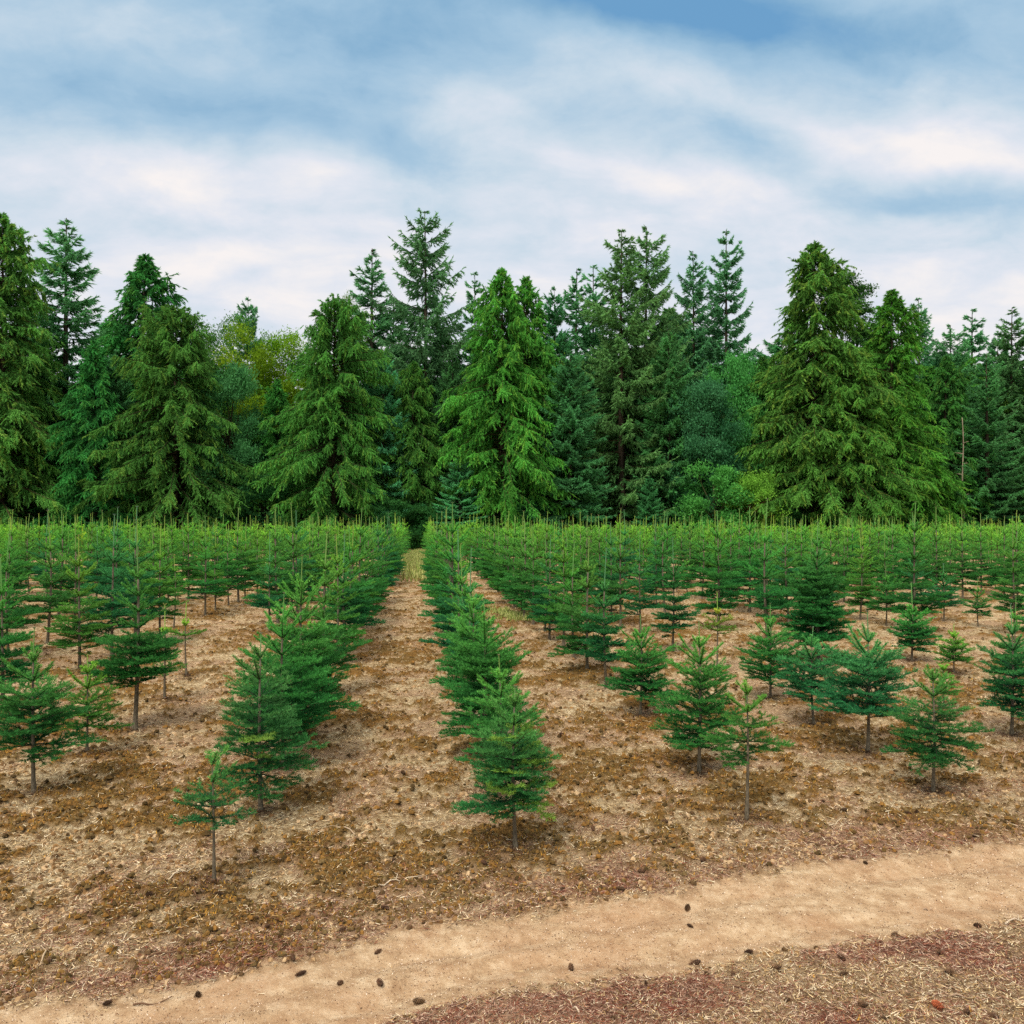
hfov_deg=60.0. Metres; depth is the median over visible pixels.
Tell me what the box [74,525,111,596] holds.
young fir
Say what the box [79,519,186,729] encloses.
young fir
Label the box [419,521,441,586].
young fir
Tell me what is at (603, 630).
young fir
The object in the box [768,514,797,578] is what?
young fir
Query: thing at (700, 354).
fir tree
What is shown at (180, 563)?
young fir
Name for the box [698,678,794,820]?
young fir
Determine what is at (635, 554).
young fir
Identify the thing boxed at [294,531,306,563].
young fir
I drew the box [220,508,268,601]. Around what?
young fir
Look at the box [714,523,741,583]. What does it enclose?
young fir
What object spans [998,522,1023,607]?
young fir
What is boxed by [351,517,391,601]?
young fir
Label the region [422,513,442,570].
young fir
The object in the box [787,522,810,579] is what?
young fir
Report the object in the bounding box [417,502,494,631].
young fir
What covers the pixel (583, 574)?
young fir
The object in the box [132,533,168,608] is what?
young fir
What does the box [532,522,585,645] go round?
young fir
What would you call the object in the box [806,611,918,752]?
young fir
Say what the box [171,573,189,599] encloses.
young fir
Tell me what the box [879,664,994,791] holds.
young fir
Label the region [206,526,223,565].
young fir
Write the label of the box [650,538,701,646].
young fir
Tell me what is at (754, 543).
young fir
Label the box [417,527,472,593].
young fir
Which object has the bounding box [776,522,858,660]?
young fir
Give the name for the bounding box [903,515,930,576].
young fir
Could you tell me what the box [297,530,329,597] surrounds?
young fir
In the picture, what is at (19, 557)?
young fir
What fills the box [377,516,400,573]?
young fir
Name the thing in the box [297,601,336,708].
young fir
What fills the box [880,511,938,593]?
young fir
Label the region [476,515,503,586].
young fir
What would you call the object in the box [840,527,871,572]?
young fir
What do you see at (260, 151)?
sky
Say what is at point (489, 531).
young fir
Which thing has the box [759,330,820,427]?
spruce tree
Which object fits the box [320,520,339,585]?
young fir
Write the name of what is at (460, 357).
cedar tree
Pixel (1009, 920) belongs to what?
twig
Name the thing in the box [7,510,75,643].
young fir
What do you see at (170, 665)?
young fir
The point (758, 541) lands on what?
young fir
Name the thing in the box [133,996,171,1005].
twig
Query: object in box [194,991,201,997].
pine cone
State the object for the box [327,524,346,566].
young fir
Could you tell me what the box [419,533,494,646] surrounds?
young fir
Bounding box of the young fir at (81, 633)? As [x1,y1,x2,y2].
[43,535,116,668]
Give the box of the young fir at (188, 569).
[167,525,206,596]
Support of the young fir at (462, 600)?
on the ground at (648, 771)
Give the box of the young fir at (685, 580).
[676,557,698,588]
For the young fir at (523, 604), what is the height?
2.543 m
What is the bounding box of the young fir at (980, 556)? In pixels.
[959,514,1000,591]
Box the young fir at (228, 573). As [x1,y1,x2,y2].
[217,528,251,605]
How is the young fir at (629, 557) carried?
on the ground at (648, 771)
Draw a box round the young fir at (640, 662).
[599,614,686,714]
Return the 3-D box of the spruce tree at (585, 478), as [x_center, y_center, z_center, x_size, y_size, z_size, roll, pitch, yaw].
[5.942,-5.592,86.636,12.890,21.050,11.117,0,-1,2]
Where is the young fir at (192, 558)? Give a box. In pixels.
[179,531,200,579]
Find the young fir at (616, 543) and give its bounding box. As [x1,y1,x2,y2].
[597,524,630,580]
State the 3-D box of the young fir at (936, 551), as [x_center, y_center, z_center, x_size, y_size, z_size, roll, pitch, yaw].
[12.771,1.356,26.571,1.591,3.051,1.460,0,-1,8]
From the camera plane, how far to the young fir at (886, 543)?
33.23 m
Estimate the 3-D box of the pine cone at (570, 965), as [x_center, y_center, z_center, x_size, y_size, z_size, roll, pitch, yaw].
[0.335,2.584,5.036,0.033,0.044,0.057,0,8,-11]
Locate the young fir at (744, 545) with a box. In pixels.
[735,526,747,571]
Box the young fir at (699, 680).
[648,621,745,772]
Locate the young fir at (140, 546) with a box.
[128,531,149,560]
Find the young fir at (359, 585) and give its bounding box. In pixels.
[325,524,376,627]
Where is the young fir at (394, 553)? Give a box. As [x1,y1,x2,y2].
[385,517,404,571]
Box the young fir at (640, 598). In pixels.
[619,532,663,632]
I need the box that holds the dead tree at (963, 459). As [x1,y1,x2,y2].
[958,417,968,523]
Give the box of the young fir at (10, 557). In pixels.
[0,530,32,625]
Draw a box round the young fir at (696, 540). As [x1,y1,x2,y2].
[688,519,705,564]
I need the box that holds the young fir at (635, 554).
[627,536,646,578]
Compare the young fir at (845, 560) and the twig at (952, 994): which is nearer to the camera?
the twig at (952, 994)
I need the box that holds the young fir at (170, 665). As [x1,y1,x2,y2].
[142,603,187,698]
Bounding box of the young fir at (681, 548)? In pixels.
[669,532,689,567]
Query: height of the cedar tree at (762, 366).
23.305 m
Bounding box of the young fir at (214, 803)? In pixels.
[169,744,256,878]
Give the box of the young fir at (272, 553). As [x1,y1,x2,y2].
[262,525,292,570]
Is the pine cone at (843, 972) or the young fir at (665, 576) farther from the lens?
the young fir at (665, 576)
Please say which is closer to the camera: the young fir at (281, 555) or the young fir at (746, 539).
the young fir at (281, 555)
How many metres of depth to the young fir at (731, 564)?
26.15 m
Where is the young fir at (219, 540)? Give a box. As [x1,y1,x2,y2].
[208,518,231,577]
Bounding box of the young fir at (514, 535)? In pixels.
[493,525,526,607]
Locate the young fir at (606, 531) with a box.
[593,526,622,572]
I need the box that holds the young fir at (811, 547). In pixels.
[793,541,830,598]
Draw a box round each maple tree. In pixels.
[193,309,259,401]
[210,318,305,516]
[234,324,337,476]
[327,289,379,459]
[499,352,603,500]
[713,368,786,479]
[977,366,1023,499]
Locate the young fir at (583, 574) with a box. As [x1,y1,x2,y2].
[565,515,603,608]
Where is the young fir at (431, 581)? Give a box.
[418,507,465,599]
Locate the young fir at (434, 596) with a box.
[426,523,472,607]
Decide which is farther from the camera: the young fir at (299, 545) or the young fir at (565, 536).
the young fir at (565, 536)
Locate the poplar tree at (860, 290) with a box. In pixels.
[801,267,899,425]
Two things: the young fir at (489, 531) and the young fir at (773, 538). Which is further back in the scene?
the young fir at (773, 538)
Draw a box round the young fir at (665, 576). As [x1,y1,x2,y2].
[644,510,690,611]
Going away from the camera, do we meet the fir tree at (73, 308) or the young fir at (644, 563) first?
the young fir at (644, 563)
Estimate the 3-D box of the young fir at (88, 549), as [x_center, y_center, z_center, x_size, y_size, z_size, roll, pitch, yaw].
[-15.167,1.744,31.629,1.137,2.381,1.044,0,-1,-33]
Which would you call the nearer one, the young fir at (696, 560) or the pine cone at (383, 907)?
the pine cone at (383, 907)
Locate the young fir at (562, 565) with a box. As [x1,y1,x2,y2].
[553,531,582,592]
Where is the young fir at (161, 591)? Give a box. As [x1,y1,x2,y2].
[140,524,183,630]
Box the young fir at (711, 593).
[690,510,743,627]
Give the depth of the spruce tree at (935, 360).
101.50 m
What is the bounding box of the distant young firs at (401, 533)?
[0,512,1023,572]
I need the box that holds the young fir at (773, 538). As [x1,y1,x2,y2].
[761,521,776,560]
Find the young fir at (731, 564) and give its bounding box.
[711,527,748,607]
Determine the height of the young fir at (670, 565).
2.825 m
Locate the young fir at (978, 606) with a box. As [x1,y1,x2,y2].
[959,580,992,626]
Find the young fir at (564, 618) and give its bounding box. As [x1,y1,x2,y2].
[550,540,591,658]
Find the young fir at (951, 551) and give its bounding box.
[934,515,965,585]
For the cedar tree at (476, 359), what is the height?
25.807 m
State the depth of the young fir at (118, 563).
28.29 m
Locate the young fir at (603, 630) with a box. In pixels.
[574,548,637,688]
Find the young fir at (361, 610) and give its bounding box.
[319,531,385,653]
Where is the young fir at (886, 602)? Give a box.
[863,566,909,625]
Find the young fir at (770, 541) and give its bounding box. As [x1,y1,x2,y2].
[754,527,779,571]
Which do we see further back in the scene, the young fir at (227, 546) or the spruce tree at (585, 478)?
the spruce tree at (585, 478)
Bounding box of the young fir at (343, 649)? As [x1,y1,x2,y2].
[288,532,372,691]
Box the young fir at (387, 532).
[375,512,403,578]
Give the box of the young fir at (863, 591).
[839,529,882,619]
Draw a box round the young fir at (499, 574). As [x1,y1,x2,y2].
[485,511,523,602]
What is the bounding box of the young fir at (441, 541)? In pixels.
[428,511,455,577]
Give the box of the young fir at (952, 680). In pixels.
[925,661,964,703]
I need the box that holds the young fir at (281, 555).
[273,537,292,570]
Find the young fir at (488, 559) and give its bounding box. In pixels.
[480,532,500,584]
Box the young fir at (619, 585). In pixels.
[598,508,647,625]
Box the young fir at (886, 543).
[873,518,900,581]
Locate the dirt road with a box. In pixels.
[0,843,1023,1023]
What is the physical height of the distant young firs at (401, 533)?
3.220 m
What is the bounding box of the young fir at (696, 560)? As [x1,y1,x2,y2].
[689,531,713,580]
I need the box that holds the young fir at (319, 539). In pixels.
[297,524,336,594]
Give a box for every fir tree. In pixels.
[5,218,113,496]
[6,315,79,455]
[317,249,409,502]
[359,208,478,521]
[362,296,415,443]
[460,271,487,380]
[557,268,613,526]
[561,229,678,539]
[575,264,617,525]
[594,225,707,544]
[660,250,730,498]
[688,230,762,449]
[894,297,954,435]
[912,324,1006,515]
[941,354,1023,540]
[954,308,988,372]
[972,306,1023,528]
[978,351,1023,499]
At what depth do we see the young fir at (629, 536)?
38.99 m
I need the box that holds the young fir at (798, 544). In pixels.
[788,520,807,566]
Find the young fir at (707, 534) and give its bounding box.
[698,530,712,564]
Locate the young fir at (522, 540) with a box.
[509,519,531,558]
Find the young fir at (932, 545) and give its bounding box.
[923,529,940,578]
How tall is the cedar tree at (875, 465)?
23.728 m
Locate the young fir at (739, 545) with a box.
[721,508,752,587]
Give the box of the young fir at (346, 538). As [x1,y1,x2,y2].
[338,522,361,568]
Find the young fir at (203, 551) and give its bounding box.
[190,522,219,594]
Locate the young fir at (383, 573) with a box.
[374,519,398,594]
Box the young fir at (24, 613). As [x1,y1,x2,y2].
[0,534,46,649]
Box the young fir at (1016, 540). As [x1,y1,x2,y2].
[989,513,1023,591]
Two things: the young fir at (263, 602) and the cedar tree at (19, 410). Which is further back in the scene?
the cedar tree at (19, 410)
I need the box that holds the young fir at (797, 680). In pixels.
[768,626,861,724]
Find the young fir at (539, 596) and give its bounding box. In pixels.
[522,533,561,631]
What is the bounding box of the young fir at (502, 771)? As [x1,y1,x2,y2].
[450,685,562,848]
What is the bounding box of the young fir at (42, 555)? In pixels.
[26,509,70,595]
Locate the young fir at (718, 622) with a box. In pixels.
[700,591,738,664]
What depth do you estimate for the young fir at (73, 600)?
19.57 m
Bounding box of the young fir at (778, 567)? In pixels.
[770,529,804,593]
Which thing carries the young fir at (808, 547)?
on the ground at (648, 771)
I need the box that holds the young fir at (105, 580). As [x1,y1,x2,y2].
[84,507,138,619]
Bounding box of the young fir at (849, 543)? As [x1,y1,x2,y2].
[836,528,859,563]
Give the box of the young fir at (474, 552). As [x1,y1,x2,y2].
[466,527,481,574]
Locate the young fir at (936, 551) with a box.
[912,521,963,606]
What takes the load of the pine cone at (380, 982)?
on the dirt road
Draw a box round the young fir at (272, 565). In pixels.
[260,551,274,583]
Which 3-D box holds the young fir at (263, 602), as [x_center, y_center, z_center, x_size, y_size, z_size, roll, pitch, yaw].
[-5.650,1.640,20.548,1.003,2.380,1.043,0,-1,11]
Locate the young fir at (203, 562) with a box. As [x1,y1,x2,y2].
[191,530,224,580]
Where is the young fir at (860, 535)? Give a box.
[851,517,870,560]
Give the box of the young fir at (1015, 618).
[988,604,1023,676]
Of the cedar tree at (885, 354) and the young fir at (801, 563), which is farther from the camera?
the cedar tree at (885, 354)
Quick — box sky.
[0,0,1023,388]
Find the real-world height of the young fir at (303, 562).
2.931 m
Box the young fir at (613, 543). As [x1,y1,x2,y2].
[608,535,619,560]
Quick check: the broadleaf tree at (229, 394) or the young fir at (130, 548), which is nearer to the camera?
the young fir at (130, 548)
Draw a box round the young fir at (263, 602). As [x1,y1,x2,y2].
[246,541,288,630]
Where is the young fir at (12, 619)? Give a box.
[0,553,25,638]
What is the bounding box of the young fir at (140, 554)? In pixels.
[111,529,158,606]
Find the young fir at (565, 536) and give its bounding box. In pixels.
[556,535,571,559]
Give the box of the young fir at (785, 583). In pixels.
[760,518,803,622]
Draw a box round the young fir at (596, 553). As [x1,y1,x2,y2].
[590,529,608,579]
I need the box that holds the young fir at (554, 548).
[540,522,570,578]
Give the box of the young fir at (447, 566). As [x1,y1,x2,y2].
[430,543,466,623]
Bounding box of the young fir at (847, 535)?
[830,529,860,591]
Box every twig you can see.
[32,937,55,965]
[47,881,81,891]
[115,871,171,898]
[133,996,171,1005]
[149,937,229,956]
[168,866,194,879]
[310,825,354,834]
[379,872,422,885]
[934,993,964,997]
[1004,912,1022,924]
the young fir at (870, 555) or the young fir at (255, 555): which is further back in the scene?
the young fir at (255, 555)
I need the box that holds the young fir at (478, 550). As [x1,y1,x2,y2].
[472,516,492,579]
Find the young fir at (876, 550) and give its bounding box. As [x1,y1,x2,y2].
[865,516,887,572]
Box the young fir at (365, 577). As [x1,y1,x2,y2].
[354,532,387,611]
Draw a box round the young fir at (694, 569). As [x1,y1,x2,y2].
[679,511,719,598]
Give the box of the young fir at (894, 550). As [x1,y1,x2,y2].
[873,516,912,592]
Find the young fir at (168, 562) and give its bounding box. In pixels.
[156,539,188,597]
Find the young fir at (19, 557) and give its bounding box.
[3,518,31,576]
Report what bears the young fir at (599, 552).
on the ground at (648, 771)
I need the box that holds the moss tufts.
[0,589,1022,1023]
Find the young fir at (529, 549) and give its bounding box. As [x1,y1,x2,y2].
[523,523,543,566]
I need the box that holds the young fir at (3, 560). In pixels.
[0,542,14,587]
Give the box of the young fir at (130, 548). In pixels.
[120,520,142,571]
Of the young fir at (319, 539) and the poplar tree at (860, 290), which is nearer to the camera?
the young fir at (319, 539)
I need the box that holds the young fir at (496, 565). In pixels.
[490,524,517,595]
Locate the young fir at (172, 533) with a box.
[157,521,187,575]
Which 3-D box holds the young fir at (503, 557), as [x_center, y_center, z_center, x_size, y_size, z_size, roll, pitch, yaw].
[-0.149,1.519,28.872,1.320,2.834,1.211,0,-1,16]
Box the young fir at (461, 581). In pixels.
[434,560,491,677]
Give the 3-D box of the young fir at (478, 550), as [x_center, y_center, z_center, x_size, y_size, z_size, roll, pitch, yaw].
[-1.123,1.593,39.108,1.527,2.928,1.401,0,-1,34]
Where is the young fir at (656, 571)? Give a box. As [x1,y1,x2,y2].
[638,527,674,603]
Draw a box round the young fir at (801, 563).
[789,521,814,582]
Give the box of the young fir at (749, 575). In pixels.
[720,506,772,612]
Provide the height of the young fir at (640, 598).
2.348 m
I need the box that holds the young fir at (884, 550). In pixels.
[868,531,905,610]
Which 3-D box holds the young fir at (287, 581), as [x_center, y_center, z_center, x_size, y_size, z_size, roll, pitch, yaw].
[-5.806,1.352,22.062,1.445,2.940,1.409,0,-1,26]
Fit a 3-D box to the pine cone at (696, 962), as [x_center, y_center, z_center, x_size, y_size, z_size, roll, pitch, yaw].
[1.035,2.564,5.040,0.080,0.046,0.048,-25,-4,8]
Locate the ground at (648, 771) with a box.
[0,547,1023,1023]
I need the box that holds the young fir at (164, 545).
[147,516,180,574]
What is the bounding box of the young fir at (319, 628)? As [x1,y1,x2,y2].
[228,555,361,734]
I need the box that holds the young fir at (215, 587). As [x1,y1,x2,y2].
[180,518,227,615]
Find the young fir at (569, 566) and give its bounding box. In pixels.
[558,524,589,592]
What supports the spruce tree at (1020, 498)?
on the ground at (648, 771)
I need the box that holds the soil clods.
[0,568,1023,1020]
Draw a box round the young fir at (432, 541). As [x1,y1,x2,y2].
[423,521,440,565]
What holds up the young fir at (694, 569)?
on the ground at (648, 771)
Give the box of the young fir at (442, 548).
[425,529,448,580]
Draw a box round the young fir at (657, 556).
[640,530,668,580]
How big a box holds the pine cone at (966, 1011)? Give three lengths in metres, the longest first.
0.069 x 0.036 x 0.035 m
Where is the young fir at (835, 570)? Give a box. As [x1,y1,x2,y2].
[820,516,849,603]
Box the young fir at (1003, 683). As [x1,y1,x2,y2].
[975,603,1023,734]
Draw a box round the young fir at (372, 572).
[362,532,393,604]
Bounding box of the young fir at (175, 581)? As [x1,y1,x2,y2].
[162,559,189,627]
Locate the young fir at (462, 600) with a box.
[441,546,490,680]
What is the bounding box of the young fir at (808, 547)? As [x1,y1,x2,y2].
[793,522,825,566]
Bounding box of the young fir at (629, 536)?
[625,529,638,569]
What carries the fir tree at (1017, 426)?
on the ground at (648, 771)
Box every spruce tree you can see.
[7,364,75,547]
[70,349,148,524]
[72,322,131,432]
[223,297,269,402]
[338,357,431,548]
[379,373,449,480]
[420,355,493,530]
[424,458,490,538]
[460,346,494,389]
[517,349,616,547]
[528,285,592,524]
[585,363,617,528]
[586,332,626,392]
[599,344,671,524]
[620,331,713,538]
[631,476,665,531]
[696,336,733,373]
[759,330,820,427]
[914,347,981,479]
[973,331,1023,499]
[998,450,1023,544]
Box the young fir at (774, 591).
[739,498,797,637]
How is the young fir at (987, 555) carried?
on the ground at (648, 771)
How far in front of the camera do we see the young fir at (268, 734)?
7.62 m
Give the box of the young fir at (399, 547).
[380,527,407,565]
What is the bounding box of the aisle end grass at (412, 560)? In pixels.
[394,548,466,581]
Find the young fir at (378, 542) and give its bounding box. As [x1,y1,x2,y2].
[366,517,398,586]
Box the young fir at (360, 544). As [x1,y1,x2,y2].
[340,508,387,627]
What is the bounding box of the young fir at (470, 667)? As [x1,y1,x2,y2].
[437,598,531,756]
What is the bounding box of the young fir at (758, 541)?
[736,521,774,578]
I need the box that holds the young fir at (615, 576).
[584,523,629,615]
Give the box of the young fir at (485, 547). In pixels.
[479,532,497,566]
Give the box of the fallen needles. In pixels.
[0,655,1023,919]
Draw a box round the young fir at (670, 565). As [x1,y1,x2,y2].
[648,521,674,566]
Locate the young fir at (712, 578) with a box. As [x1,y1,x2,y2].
[703,520,733,601]
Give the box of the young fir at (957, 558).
[939,509,985,598]
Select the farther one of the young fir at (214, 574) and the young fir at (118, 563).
the young fir at (118, 563)
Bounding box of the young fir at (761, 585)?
[748,531,779,615]
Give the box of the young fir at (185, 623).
[163,600,207,675]
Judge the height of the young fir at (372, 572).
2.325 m
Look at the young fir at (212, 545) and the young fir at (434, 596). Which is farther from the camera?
the young fir at (212, 545)
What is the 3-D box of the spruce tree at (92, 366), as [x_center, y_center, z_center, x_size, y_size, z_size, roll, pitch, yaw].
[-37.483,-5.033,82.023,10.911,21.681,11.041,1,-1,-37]
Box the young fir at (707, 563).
[697,510,728,583]
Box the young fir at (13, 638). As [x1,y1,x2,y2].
[0,555,52,700]
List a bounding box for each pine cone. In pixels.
[102,1000,111,1005]
[145,890,152,896]
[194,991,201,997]
[213,890,222,895]
[295,970,306,975]
[337,979,343,985]
[376,978,383,986]
[381,904,389,909]
[413,996,424,1003]
[568,962,573,970]
[684,904,690,911]
[688,959,700,964]
[744,949,752,953]
[772,964,780,968]
[838,954,845,960]
[839,970,847,975]
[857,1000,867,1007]
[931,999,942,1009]
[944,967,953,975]
[963,1008,970,1014]
[973,922,981,927]
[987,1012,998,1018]
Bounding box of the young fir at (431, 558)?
[429,518,465,582]
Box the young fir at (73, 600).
[41,524,94,615]
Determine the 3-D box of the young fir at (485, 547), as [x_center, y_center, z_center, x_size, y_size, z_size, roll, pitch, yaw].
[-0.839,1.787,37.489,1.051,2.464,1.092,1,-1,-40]
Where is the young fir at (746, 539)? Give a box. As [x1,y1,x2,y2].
[740,517,756,560]
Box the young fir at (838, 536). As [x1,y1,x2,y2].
[826,517,853,571]
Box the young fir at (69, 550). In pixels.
[55,531,86,588]
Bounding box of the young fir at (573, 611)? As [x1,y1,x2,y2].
[547,536,613,668]
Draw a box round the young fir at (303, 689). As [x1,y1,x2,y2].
[232,592,337,767]
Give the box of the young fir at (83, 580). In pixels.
[68,565,93,607]
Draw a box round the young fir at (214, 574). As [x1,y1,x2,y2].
[200,533,231,610]
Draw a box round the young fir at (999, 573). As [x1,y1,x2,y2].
[983,516,1020,594]
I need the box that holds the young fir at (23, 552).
[0,512,36,577]
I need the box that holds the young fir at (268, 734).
[209,632,328,811]
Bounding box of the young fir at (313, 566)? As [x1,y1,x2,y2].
[297,516,333,602]
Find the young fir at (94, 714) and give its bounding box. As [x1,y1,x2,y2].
[47,654,133,751]
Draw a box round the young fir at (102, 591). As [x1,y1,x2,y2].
[76,514,147,655]
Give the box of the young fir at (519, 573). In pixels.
[499,511,545,617]
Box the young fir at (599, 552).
[583,515,621,610]
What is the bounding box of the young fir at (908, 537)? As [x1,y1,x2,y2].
[896,523,921,567]
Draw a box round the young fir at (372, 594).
[325,520,381,620]
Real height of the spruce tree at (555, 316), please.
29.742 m
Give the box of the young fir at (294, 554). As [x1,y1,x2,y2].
[267,503,318,612]
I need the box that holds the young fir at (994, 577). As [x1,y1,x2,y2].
[987,557,1001,586]
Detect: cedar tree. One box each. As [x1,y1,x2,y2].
[0,212,83,550]
[0,319,61,520]
[24,253,190,542]
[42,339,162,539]
[69,303,269,550]
[163,383,246,516]
[181,361,248,443]
[236,378,327,529]
[241,292,411,548]
[362,360,457,549]
[422,325,466,432]
[432,266,588,548]
[453,351,497,515]
[475,275,575,527]
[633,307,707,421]
[660,331,691,448]
[730,240,913,548]
[735,355,807,520]
[769,352,944,537]
[808,289,978,546]
[861,342,898,386]
[897,355,1001,533]
[915,365,979,515]
[948,352,1018,515]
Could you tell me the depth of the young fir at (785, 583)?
21.98 m
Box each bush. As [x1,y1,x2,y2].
[223,472,304,546]
[364,496,431,549]
[400,501,448,547]
[488,496,550,545]
[671,459,760,542]
[712,468,792,547]
[759,505,810,539]
[895,502,932,528]
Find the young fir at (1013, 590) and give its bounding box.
[987,524,1023,632]
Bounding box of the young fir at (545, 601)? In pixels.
[527,535,580,639]
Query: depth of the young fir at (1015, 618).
13.66 m
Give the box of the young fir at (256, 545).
[246,531,268,593]
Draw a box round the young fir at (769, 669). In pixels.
[733,603,810,697]
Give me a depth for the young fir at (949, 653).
14.62 m
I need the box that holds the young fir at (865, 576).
[841,520,880,601]
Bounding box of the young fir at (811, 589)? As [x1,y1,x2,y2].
[786,548,838,616]
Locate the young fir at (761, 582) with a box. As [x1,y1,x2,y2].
[752,551,778,583]
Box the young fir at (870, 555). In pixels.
[850,519,883,584]
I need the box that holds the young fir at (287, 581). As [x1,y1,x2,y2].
[242,507,305,623]
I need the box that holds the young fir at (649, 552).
[640,514,665,558]
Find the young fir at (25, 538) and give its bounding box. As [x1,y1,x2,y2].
[17,518,40,583]
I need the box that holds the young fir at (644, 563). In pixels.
[625,525,658,596]
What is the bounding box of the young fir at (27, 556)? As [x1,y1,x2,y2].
[14,514,52,592]
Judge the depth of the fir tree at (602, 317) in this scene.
91.71 m
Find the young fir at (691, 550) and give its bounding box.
[677,516,699,583]
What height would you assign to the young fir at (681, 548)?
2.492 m
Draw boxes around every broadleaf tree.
[177,361,270,530]
[656,376,756,538]
[694,346,781,509]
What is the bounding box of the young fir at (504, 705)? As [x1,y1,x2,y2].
[453,654,547,792]
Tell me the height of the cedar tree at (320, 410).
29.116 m
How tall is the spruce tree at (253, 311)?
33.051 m
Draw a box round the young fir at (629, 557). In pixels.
[601,510,642,591]
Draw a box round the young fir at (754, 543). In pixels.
[740,511,769,578]
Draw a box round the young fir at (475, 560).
[469,524,486,577]
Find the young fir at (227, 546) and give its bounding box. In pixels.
[220,524,232,576]
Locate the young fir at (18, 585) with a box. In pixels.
[0,528,31,598]
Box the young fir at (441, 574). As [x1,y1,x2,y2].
[428,532,472,595]
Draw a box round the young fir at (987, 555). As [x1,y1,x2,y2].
[983,540,992,575]
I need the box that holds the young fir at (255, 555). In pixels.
[240,521,262,566]
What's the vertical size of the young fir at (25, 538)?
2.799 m
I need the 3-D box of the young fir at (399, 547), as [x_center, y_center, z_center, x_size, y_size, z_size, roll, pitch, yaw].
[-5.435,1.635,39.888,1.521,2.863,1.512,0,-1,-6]
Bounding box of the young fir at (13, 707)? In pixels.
[0,627,108,792]
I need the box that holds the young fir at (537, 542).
[529,533,545,573]
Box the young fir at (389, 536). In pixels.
[387,527,403,569]
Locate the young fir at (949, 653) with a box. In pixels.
[932,623,977,672]
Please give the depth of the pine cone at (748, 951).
5.13 m
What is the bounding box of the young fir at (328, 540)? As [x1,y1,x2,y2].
[315,517,342,588]
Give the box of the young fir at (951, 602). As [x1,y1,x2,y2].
[922,563,967,620]
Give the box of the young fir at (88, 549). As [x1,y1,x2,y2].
[73,538,101,582]
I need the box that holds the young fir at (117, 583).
[99,506,166,632]
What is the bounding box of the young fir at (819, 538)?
[807,523,834,573]
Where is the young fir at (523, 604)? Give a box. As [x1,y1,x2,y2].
[508,524,545,624]
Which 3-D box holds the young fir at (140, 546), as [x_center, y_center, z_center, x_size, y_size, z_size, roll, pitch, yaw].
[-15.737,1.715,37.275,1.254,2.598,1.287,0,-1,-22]
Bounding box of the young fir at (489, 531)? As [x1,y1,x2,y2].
[474,526,498,579]
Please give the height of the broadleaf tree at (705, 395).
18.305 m
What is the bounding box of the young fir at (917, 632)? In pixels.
[886,581,942,660]
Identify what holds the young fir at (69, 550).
on the ground at (648, 771)
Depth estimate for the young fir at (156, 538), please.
39.96 m
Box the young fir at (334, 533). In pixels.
[323,517,349,581]
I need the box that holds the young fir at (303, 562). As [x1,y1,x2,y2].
[273,517,320,611]
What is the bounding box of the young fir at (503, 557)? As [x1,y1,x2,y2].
[489,515,518,599]
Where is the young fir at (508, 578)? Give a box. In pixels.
[499,515,544,609]
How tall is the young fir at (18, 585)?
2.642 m
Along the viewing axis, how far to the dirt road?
5.38 m
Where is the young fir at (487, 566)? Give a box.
[479,526,512,592]
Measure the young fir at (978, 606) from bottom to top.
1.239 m
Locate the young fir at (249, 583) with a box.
[233,535,261,596]
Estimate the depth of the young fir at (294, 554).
23.59 m
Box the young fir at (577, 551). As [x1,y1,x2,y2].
[555,512,595,591]
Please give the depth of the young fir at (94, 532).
37.64 m
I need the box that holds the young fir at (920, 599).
[881,501,954,623]
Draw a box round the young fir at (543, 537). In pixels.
[531,512,557,584]
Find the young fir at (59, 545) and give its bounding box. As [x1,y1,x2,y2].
[31,510,87,614]
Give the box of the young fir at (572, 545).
[565,519,579,566]
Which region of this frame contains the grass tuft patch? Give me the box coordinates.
[481,604,553,621]
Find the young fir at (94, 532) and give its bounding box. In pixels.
[76,513,109,565]
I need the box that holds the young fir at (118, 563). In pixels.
[98,518,129,584]
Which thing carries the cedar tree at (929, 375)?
on the ground at (648, 771)
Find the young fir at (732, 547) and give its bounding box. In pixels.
[722,515,741,570]
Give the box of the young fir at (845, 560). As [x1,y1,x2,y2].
[832,530,858,601]
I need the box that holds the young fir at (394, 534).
[390,523,404,562]
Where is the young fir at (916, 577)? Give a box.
[900,552,939,598]
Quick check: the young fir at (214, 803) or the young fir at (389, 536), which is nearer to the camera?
the young fir at (214, 803)
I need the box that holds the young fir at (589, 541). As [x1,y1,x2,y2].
[572,524,604,567]
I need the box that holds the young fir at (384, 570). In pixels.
[357,524,391,604]
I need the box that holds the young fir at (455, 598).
[432,543,485,637]
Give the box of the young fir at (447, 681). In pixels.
[429,579,504,714]
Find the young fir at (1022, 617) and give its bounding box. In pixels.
[1012,589,1023,631]
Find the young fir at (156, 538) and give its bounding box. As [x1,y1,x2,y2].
[142,518,161,561]
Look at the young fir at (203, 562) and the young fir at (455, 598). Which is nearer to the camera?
the young fir at (455, 598)
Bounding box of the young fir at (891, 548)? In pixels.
[880,522,904,576]
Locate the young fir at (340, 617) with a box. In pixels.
[312,534,365,661]
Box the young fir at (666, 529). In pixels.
[652,523,685,589]
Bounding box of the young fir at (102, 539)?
[86,515,114,582]
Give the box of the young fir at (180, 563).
[173,522,196,579]

